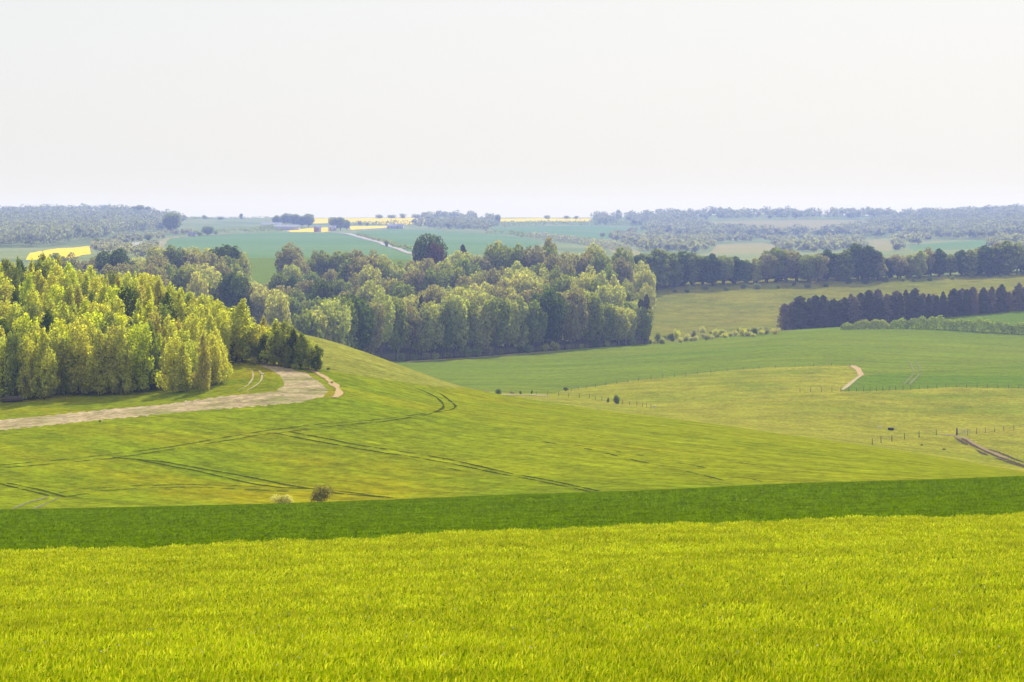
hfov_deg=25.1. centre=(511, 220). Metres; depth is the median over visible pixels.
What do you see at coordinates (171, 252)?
broadleaf tree
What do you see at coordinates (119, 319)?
young tree
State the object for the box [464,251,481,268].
broadleaf tree
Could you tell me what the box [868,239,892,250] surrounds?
pale field
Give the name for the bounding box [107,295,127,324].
young tree
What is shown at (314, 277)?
broadleaf tree
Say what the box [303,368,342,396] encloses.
dirt track
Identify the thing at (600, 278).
broadleaf tree
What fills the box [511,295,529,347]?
broadleaf tree
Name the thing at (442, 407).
wheel track
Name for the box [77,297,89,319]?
young tree
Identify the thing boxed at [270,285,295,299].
broadleaf tree
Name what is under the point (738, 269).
broadleaf tree
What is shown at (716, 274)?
broadleaf tree
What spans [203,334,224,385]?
young tree
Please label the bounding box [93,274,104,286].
young tree
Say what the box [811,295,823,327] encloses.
conifer tree
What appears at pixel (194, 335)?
young tree
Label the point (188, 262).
broadleaf tree
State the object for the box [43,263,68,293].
young tree
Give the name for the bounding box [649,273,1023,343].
grass slope
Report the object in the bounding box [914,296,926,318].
conifer tree
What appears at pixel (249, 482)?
wheel track
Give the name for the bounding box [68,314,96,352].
young tree
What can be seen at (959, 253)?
broadleaf tree
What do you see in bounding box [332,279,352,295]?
broadleaf tree
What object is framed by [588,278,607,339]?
broadleaf tree
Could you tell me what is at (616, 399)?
thorn tree
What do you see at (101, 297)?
young tree
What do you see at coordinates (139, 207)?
broadleaf tree
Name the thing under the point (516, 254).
broadleaf tree
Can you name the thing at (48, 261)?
young tree
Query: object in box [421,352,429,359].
bush
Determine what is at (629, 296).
broadleaf tree
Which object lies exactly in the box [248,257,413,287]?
meadow
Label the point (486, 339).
broadleaf tree
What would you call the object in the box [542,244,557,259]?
broadleaf tree
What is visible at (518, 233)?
hedge
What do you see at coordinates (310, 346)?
young tree
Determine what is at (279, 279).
broadleaf tree
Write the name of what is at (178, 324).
young tree
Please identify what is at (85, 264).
broadleaf tree
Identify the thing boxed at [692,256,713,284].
broadleaf tree
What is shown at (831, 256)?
broadleaf tree
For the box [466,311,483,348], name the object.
broadleaf tree
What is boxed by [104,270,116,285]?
young tree
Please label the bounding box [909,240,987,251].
blue green field
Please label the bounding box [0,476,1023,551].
wheat crop
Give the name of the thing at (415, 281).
broadleaf tree
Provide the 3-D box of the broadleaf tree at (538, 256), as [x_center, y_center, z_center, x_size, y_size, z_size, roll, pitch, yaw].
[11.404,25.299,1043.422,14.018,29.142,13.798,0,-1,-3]
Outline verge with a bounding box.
[0,330,335,419]
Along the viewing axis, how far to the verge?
336.37 m
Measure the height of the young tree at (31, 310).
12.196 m
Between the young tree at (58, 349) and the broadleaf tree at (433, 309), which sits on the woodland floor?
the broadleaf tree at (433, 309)
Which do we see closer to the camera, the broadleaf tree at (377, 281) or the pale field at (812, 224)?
the broadleaf tree at (377, 281)
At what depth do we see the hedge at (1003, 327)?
890.15 m
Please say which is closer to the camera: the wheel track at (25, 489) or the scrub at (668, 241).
the wheel track at (25, 489)
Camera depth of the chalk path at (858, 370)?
669.03 m
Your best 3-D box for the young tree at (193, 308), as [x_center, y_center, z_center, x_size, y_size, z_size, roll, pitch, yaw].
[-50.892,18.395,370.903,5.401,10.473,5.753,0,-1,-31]
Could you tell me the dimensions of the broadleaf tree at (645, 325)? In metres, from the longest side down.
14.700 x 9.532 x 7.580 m
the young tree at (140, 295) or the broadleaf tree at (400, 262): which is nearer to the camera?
the young tree at (140, 295)
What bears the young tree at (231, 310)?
on the verge
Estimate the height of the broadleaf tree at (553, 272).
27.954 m
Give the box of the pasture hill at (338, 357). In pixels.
[286,331,462,388]
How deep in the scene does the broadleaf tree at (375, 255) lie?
1050.91 m
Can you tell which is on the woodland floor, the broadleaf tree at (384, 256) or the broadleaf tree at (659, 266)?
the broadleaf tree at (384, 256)
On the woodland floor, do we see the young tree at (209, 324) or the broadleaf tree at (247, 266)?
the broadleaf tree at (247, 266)
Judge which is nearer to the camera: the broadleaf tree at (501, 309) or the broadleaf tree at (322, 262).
the broadleaf tree at (501, 309)
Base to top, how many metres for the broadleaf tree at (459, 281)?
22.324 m
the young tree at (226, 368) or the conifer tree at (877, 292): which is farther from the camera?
the conifer tree at (877, 292)
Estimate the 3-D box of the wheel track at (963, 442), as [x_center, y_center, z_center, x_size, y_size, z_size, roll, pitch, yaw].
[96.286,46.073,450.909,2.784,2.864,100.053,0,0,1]
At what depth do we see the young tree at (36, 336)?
341.84 m
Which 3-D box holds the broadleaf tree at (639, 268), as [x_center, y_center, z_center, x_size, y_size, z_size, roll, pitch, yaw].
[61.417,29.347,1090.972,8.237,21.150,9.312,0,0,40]
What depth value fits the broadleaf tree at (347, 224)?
2860.15 m
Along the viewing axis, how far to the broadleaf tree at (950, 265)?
1203.90 m
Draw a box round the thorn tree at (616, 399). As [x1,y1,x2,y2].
[613,395,619,403]
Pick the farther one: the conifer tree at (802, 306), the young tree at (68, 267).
the conifer tree at (802, 306)
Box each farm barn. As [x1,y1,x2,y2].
[261,222,281,226]
[274,225,299,229]
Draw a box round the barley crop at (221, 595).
[0,511,1023,681]
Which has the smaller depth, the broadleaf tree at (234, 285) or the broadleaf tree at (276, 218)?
the broadleaf tree at (234, 285)
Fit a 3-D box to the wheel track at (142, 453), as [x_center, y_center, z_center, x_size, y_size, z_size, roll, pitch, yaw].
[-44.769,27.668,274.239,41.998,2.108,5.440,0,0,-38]
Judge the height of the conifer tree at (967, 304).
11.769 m
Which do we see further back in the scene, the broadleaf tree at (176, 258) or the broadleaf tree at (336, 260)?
the broadleaf tree at (336, 260)
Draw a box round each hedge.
[188,216,269,218]
[193,227,282,232]
[253,222,293,229]
[352,219,411,225]
[356,233,412,249]
[484,229,525,236]
[496,219,632,226]
[526,230,633,250]
[840,322,854,329]
[854,319,890,328]
[890,315,1023,334]
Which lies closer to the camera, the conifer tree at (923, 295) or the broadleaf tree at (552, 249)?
the conifer tree at (923, 295)
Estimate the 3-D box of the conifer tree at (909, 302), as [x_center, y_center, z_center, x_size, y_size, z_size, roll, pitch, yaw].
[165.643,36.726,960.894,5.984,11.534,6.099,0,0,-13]
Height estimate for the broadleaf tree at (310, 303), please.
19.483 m
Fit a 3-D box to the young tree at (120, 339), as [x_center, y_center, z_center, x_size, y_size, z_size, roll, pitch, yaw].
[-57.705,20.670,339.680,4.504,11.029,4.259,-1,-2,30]
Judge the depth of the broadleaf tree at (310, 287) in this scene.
929.54 m
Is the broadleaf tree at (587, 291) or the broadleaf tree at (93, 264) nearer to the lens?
the broadleaf tree at (587, 291)
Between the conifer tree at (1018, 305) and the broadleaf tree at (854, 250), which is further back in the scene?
the broadleaf tree at (854, 250)
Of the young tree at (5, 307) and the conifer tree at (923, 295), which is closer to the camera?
the young tree at (5, 307)
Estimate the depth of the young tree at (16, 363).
339.29 m
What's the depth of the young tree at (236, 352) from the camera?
369.74 m
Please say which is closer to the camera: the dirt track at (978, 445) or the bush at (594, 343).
the dirt track at (978, 445)
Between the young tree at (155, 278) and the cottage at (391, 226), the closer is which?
the young tree at (155, 278)
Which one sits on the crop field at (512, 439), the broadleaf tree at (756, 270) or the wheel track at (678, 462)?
the wheel track at (678, 462)
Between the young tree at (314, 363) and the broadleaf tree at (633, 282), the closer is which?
the young tree at (314, 363)
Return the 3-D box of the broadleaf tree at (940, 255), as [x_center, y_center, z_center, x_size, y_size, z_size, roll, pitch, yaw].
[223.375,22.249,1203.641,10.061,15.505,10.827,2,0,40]
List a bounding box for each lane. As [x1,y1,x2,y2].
[159,232,264,248]
[336,232,411,253]
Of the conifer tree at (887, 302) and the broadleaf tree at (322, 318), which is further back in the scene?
the conifer tree at (887, 302)
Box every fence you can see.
[547,391,648,407]
[567,363,848,390]
[810,383,1008,391]
[872,430,936,444]
[967,425,1022,434]
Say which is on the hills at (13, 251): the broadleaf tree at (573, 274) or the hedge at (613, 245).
the hedge at (613, 245)
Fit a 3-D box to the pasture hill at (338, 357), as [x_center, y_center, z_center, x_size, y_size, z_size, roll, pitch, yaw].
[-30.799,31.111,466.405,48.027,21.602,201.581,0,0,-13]
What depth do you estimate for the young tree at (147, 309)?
363.11 m
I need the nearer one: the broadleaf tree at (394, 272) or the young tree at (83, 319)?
the young tree at (83, 319)
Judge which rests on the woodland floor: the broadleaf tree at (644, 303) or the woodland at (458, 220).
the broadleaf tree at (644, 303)
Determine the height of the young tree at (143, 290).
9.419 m
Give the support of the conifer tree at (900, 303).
on the green field at (1012, 318)
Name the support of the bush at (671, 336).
on the grass slope
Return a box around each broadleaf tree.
[49,253,64,268]
[61,252,81,277]
[75,260,89,269]
[89,258,102,270]
[95,247,138,271]
[100,263,122,275]
[117,262,135,273]
[130,205,152,211]
[131,256,145,265]
[131,265,155,275]
[133,260,147,266]
[136,263,167,282]
[145,234,151,240]
[145,245,167,261]
[146,254,169,267]
[150,255,165,268]
[157,263,173,278]
[162,212,181,229]
[162,279,178,290]
[164,244,184,263]
[168,267,193,291]
[171,252,188,270]
[177,251,210,267]
[180,246,202,256]
[181,261,190,272]
[181,263,208,292]
[186,271,208,304]
[197,263,216,274]
[199,248,210,255]
[199,252,218,265]
[200,267,222,285]
[201,226,214,234]
[207,277,229,303]
[208,244,241,260]
[212,256,232,274]
[214,263,225,277]
[217,271,252,317]
[221,255,244,272]
[225,263,248,278]
[236,252,251,281]
[245,282,258,310]
[248,285,274,325]
[249,281,260,288]
[260,289,291,327]
[268,271,292,293]
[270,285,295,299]
[271,215,281,221]
[274,246,286,272]
[275,242,304,271]
[281,213,292,222]
[281,258,310,278]
[282,264,303,280]
[285,276,301,292]
[287,288,306,304]
[287,297,304,327]
[288,308,324,338]
[291,214,299,224]
[294,279,314,299]
[298,215,305,225]
[301,271,320,286]
[302,296,323,312]
[304,213,314,226]
[305,258,317,277]
[305,293,311,300]
[305,310,322,333]
[308,282,336,295]
[310,298,351,345]
[311,278,334,302]
[312,250,331,279]
[314,310,332,341]
[317,295,358,347]
[322,269,337,283]
[328,217,337,228]
[328,250,350,275]
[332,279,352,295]
[335,217,345,230]
[335,257,360,285]
[336,293,374,350]
[339,291,351,296]
[343,220,350,229]
[343,249,363,261]
[345,255,383,289]
[348,272,358,290]
[349,285,359,295]
[355,281,384,305]
[357,264,382,286]
[360,299,375,350]
[361,301,385,354]
[363,278,384,289]
[365,249,379,263]
[369,295,393,348]
[371,258,389,279]
[371,288,395,357]
[374,277,397,294]
[380,254,393,273]
[383,296,407,360]
[388,265,405,282]
[388,281,415,302]
[392,260,403,271]
[400,268,425,294]
[401,294,425,348]
[402,260,419,273]
[403,302,423,359]
[405,264,422,276]
[406,309,435,358]
[411,214,421,218]
[412,233,448,265]
[415,284,448,348]
[418,258,439,274]
[418,267,449,291]
[419,300,446,358]
[426,243,444,263]
[432,305,458,357]
[438,257,452,276]
[439,265,466,290]
[440,293,469,356]
[442,285,453,295]
[447,250,464,262]
[448,286,475,347]
[452,276,476,291]
[453,257,480,276]
[453,283,470,291]
[455,301,478,347]
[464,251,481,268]
[464,288,485,298]
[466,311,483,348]
[467,290,496,310]
[468,271,484,287]
[469,282,480,290]
[473,255,493,273]
[473,306,497,353]
[479,267,501,288]
[479,281,499,292]
[479,296,511,354]
[483,242,509,272]
[486,284,510,299]
[495,214,500,221]
[497,280,512,292]
[498,266,510,284]
[499,267,517,282]
[501,243,527,273]
[501,271,540,293]
[503,298,520,352]
[504,286,516,297]
[509,290,531,305]
[510,276,543,295]
[511,260,527,275]
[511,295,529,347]
[514,267,537,280]
[523,245,547,268]
[524,299,548,351]
[525,286,544,343]
[528,263,549,278]
[529,286,568,349]
[534,267,548,281]
[536,279,551,287]
[539,283,550,342]
[542,237,557,249]
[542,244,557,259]
[542,252,565,274]
[546,283,563,292]
[547,265,564,284]
[551,274,577,291]
[552,292,570,342]
[557,290,580,348]
[558,251,579,272]
[558,272,579,281]
[559,257,575,275]
[566,286,587,347]
[570,272,594,337]
[575,252,594,275]
[578,264,596,276]
[582,289,591,339]
[582,292,605,346]
[584,242,605,262]
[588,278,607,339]
[589,251,612,279]
[592,270,610,287]
[595,283,626,339]
[596,302,619,345]
[604,263,617,284]
[608,274,620,294]
[609,305,630,345]
[610,247,634,269]
[611,256,633,293]
[620,308,640,344]
[621,278,633,292]
[621,290,641,302]
[622,299,633,309]
[629,300,638,337]
[632,271,643,297]
[633,255,642,270]
[633,260,649,279]
[633,269,656,315]
[633,306,653,343]
[637,283,654,311]
[638,294,650,343]
[643,248,675,289]
[664,252,677,286]
[667,253,685,287]
[677,251,696,285]
[682,253,702,285]
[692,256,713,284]
[705,253,721,285]
[718,255,734,284]
[727,256,745,283]
[741,259,752,283]
[749,257,763,282]
[759,253,779,282]
[761,247,787,281]
[770,255,786,281]
[777,249,799,281]
[791,253,807,280]
[797,254,823,283]
[808,253,829,282]
[821,249,836,280]
[830,258,843,280]
[834,249,855,280]
[844,243,873,280]
[855,246,885,280]
[870,254,887,280]
[884,258,895,277]
[889,254,907,277]
[903,254,913,276]
[910,250,928,278]
[924,247,936,275]
[932,248,946,276]
[944,254,958,275]
[954,250,967,275]
[960,249,979,275]
[976,245,997,273]
[989,242,1000,273]
[993,240,1018,274]
[1012,242,1023,273]
[1018,245,1023,270]
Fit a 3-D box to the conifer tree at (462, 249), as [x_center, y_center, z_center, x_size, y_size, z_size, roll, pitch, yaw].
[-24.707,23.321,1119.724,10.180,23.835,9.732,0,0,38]
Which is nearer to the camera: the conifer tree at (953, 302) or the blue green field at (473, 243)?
the conifer tree at (953, 302)
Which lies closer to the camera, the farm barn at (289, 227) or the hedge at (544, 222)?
the farm barn at (289, 227)
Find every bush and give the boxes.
[47,390,53,396]
[249,356,257,363]
[269,495,293,502]
[291,364,298,368]
[309,484,333,501]
[397,352,404,360]
[410,353,417,359]
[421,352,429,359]
[432,352,439,358]
[458,346,471,356]
[471,347,482,356]
[482,345,492,355]
[516,345,523,352]
[523,344,533,352]
[541,343,548,350]
[550,341,559,349]
[591,339,599,347]
[619,339,625,345]
[627,336,636,344]
[654,332,660,342]
[667,333,674,340]
[673,329,679,338]
[691,329,696,340]
[699,326,706,334]
[712,329,717,336]
[720,333,728,337]
[739,327,746,335]
[750,327,757,334]
[881,276,888,281]
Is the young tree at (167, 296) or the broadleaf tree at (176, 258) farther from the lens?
the broadleaf tree at (176, 258)
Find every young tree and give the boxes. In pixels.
[0,258,18,294]
[0,272,14,300]
[0,283,12,306]
[0,299,12,328]
[0,301,23,356]
[0,319,10,338]
[0,325,5,374]
[0,329,28,395]
[0,333,24,395]
[0,336,15,398]
[7,268,20,298]
[10,255,24,295]
[10,288,24,326]
[10,312,41,348]
[16,333,36,399]
[18,260,28,278]
[19,272,39,314]
[20,301,39,333]
[24,257,35,302]
[24,285,44,320]
[28,323,40,346]
[28,325,59,399]
[29,330,40,396]
[32,268,48,308]
[33,255,49,291]
[38,309,54,344]
[39,256,58,288]
[39,271,59,315]
[40,251,49,271]
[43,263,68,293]
[45,283,69,321]
[47,317,68,344]
[47,326,71,393]
[48,298,57,320]
[50,334,69,394]
[51,355,62,392]
[52,300,71,332]
[55,255,64,273]
[56,273,67,297]
[57,318,94,394]
[58,283,76,322]
[58,331,70,393]
[58,332,79,393]
[62,265,78,297]
[63,261,81,288]
[65,284,84,321]
[65,312,75,334]
[66,301,79,328]
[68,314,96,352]
[76,269,84,283]
[76,344,99,394]
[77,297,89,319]
[79,271,91,300]
[80,265,95,285]
[81,328,113,395]
[83,310,109,338]
[85,276,101,300]
[86,301,103,325]
[88,290,97,305]
[90,321,127,394]
[92,310,119,339]
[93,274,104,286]
[93,299,119,325]
[94,282,107,313]
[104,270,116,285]
[104,284,129,315]
[106,323,135,394]
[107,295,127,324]
[108,284,139,318]
[111,275,126,308]
[114,313,127,331]
[116,270,138,308]
[124,316,137,386]
[124,321,160,392]
[124,324,138,390]
[127,286,143,320]
[131,299,143,326]
[134,283,145,301]
[137,272,152,287]
[137,299,162,327]
[138,320,161,390]
[139,272,154,294]
[141,282,156,312]
[147,310,167,343]
[152,274,165,305]
[153,279,169,316]
[154,314,177,345]
[154,333,162,360]
[155,303,172,335]
[155,333,186,392]
[157,337,172,386]
[159,290,177,321]
[165,281,176,321]
[170,288,186,330]
[170,317,187,344]
[170,342,193,391]
[171,286,186,313]
[171,328,193,378]
[179,313,202,353]
[181,302,206,339]
[184,292,192,322]
[185,340,201,388]
[187,296,197,318]
[191,330,211,390]
[197,293,212,316]
[198,304,212,331]
[200,314,214,343]
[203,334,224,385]
[206,326,228,381]
[209,299,224,323]
[212,308,231,361]
[214,344,232,382]
[216,316,232,343]
[224,298,257,361]
[226,306,242,322]
[226,322,243,362]
[227,339,238,362]
[247,324,268,357]
[249,339,259,359]
[257,333,272,363]
[258,316,269,335]
[259,319,285,364]
[268,320,298,365]
[281,329,301,365]
[282,345,296,366]
[292,331,309,368]
[298,339,322,368]
[307,344,323,370]
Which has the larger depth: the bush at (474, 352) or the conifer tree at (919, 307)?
the conifer tree at (919, 307)
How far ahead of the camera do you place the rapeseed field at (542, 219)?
3721.65 m
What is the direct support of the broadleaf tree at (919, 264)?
on the grass slope
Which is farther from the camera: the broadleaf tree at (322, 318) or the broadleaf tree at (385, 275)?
the broadleaf tree at (385, 275)
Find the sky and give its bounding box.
[0,0,1023,217]
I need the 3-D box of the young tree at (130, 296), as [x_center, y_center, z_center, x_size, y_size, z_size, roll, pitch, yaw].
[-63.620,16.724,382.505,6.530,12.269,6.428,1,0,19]
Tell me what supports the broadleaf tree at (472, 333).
on the woodland floor
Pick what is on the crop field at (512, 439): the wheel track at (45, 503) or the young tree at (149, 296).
the wheel track at (45, 503)
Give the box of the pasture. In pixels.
[414,331,1023,471]
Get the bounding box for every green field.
[164,232,410,258]
[352,229,543,253]
[391,326,1023,393]
[493,226,644,239]
[793,311,1023,330]
[842,365,1023,390]
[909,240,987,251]
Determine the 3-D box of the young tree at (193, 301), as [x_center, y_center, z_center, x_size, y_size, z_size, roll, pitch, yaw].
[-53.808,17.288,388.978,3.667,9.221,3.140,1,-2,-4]
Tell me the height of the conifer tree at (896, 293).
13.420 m
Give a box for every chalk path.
[408,351,556,361]
[841,375,861,389]
[847,365,863,374]
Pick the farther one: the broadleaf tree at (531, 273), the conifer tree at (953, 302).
the conifer tree at (953, 302)
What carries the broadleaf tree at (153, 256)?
on the woodland floor
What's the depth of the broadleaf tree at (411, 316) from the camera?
769.96 m
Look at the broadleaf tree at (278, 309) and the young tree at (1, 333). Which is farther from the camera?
the broadleaf tree at (278, 309)
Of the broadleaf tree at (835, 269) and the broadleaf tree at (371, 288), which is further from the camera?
the broadleaf tree at (835, 269)
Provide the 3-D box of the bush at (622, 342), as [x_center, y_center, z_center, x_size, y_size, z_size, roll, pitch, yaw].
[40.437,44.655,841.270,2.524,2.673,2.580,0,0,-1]
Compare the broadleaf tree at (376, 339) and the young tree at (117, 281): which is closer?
the young tree at (117, 281)
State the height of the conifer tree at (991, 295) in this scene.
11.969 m
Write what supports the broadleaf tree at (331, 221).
on the hills at (13, 251)
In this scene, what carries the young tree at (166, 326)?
on the verge
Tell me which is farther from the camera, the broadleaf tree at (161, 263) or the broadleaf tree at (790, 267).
the broadleaf tree at (790, 267)
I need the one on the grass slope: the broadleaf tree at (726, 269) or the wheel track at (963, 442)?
the broadleaf tree at (726, 269)
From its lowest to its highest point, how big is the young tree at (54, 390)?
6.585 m
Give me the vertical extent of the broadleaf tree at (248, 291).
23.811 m
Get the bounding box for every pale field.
[608,245,639,255]
[709,220,866,229]
[711,242,774,252]
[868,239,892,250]
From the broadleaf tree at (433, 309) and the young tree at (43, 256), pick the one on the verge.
the young tree at (43, 256)
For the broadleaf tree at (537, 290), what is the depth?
853.51 m
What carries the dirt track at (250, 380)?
on the verge
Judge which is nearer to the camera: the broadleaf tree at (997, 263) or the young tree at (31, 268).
the young tree at (31, 268)
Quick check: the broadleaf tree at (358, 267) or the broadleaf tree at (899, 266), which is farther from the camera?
the broadleaf tree at (899, 266)
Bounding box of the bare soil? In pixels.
[0,362,327,429]
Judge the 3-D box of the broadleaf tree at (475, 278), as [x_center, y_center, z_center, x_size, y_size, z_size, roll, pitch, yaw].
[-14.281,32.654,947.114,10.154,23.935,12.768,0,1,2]
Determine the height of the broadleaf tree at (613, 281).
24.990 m
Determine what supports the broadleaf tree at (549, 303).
on the woodland floor
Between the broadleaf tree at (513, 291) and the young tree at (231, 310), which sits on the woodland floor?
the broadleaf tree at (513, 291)
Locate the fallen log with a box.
[1,394,22,401]
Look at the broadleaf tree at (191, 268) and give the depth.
828.33 m
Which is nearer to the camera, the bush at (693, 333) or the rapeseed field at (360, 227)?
the bush at (693, 333)
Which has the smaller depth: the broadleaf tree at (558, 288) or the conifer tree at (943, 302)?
the broadleaf tree at (558, 288)
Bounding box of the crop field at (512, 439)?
[0,336,1023,509]
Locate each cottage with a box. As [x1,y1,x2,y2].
[187,231,196,236]
[328,224,335,230]
[387,223,396,228]
[396,223,403,228]
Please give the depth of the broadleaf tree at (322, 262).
1052.13 m
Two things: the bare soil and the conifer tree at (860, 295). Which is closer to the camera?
the bare soil
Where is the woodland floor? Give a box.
[371,273,1019,360]
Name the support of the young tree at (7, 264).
on the verge
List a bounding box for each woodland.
[0,203,185,244]
[411,210,498,230]
[590,203,1023,223]
[634,211,1023,237]
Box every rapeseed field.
[26,246,90,259]
[290,227,327,231]
[313,218,327,223]
[344,218,424,224]
[350,226,386,229]
[494,218,591,221]
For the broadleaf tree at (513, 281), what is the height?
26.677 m
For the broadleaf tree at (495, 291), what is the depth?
846.92 m
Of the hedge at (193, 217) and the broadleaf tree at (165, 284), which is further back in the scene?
the hedge at (193, 217)
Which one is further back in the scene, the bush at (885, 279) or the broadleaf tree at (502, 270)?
the bush at (885, 279)
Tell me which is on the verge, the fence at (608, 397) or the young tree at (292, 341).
the young tree at (292, 341)
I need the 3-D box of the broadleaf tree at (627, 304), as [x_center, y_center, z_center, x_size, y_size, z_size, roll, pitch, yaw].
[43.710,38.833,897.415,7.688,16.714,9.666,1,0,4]
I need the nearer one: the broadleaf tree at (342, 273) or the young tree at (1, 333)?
the young tree at (1, 333)
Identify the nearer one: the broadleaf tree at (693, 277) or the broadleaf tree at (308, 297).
the broadleaf tree at (308, 297)
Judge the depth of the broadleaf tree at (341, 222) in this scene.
2799.95 m
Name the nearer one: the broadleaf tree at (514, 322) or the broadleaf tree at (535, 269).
the broadleaf tree at (514, 322)
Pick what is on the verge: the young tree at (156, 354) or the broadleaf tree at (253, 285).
the young tree at (156, 354)
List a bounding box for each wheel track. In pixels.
[1,387,456,464]
[1,484,48,495]
[4,433,271,467]
[7,483,65,496]
[12,497,47,508]
[32,497,59,508]
[59,484,237,492]
[67,487,273,496]
[112,457,378,496]
[140,460,392,497]
[276,433,589,491]
[280,388,444,432]
[292,432,599,490]
[542,441,732,482]
[563,442,758,480]
[955,437,1023,466]
[961,438,1023,465]
[989,449,1022,461]
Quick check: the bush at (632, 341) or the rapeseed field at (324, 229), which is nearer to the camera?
the bush at (632, 341)
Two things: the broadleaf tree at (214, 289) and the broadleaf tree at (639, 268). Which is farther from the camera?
the broadleaf tree at (639, 268)
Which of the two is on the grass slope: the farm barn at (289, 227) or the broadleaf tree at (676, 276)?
the broadleaf tree at (676, 276)
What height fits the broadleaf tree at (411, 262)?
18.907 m
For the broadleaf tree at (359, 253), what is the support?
on the woodland floor
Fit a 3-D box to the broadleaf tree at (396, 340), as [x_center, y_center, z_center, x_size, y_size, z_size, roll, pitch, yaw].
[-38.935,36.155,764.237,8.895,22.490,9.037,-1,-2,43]
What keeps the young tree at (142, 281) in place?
on the verge
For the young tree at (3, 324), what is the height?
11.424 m
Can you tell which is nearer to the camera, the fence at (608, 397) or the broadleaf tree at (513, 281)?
the fence at (608, 397)
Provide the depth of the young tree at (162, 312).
364.84 m
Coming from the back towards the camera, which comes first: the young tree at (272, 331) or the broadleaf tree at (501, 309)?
the broadleaf tree at (501, 309)
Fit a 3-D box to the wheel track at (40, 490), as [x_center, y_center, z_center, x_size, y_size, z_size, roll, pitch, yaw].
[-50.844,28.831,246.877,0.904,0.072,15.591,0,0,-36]
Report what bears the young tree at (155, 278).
on the verge
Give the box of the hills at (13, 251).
[0,214,1023,276]
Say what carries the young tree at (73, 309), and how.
on the verge
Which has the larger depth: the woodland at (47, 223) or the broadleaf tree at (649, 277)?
the woodland at (47, 223)
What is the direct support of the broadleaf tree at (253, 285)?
on the woodland floor
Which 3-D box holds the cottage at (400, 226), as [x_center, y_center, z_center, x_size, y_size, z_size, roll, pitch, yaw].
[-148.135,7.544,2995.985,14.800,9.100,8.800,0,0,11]
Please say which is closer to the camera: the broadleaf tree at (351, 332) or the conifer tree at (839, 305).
the broadleaf tree at (351, 332)
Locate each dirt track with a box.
[237,366,253,390]
[246,370,262,390]
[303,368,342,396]
[502,394,545,395]
[939,434,1009,458]
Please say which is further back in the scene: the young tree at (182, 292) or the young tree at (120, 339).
the young tree at (182, 292)
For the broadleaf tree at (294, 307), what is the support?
on the woodland floor
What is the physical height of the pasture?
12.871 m
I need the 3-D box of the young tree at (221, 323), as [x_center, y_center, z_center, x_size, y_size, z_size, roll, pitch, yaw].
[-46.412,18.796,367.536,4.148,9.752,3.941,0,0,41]
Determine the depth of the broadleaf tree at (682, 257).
1148.13 m
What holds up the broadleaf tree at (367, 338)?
on the woodland floor
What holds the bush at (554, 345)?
on the pasture
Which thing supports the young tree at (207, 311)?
on the verge
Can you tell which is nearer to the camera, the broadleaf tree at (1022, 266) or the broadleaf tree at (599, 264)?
the broadleaf tree at (599, 264)
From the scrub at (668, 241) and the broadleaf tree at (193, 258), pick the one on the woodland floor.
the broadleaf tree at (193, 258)
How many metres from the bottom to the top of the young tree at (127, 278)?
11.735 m
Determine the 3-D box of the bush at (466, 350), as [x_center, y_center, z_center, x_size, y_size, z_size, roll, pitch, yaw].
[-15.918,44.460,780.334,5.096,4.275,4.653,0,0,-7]
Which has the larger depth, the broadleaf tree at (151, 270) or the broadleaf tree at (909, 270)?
the broadleaf tree at (909, 270)
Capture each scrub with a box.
[90,228,192,256]
[600,227,1023,251]
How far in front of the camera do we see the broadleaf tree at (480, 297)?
836.38 m
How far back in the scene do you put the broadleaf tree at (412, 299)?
829.36 m
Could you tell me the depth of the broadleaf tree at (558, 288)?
909.68 m
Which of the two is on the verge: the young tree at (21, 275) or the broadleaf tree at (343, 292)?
the young tree at (21, 275)
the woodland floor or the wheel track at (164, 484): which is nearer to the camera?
the wheel track at (164, 484)
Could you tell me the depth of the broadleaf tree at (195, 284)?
798.14 m
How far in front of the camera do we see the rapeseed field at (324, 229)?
2826.92 m
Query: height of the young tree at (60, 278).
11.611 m
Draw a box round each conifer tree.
[415,295,423,354]
[460,244,466,254]
[776,303,793,329]
[782,301,801,329]
[789,296,812,328]
[803,299,819,327]
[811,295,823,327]
[815,295,833,327]
[825,300,838,326]
[831,300,848,326]
[842,299,852,323]
[845,296,864,323]
[854,299,866,319]
[857,293,864,316]
[862,290,876,320]
[873,289,883,315]
[873,296,888,321]
[880,294,893,321]
[885,295,901,321]
[891,290,905,317]
[895,293,905,319]
[904,295,915,320]
[908,289,917,317]
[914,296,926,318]
[919,293,927,315]
[924,294,933,318]
[930,295,942,317]
[938,293,949,317]
[947,288,963,316]
[957,290,964,315]
[962,289,973,315]
[970,286,977,297]
[970,292,980,314]
[978,287,992,313]
[987,286,998,312]
[995,287,1007,311]
[997,284,1005,305]
[1005,291,1014,311]
[1012,283,1023,310]
[1012,286,1022,306]
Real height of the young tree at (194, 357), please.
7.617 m
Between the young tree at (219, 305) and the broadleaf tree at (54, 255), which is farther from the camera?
the broadleaf tree at (54, 255)
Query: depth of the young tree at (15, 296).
381.34 m

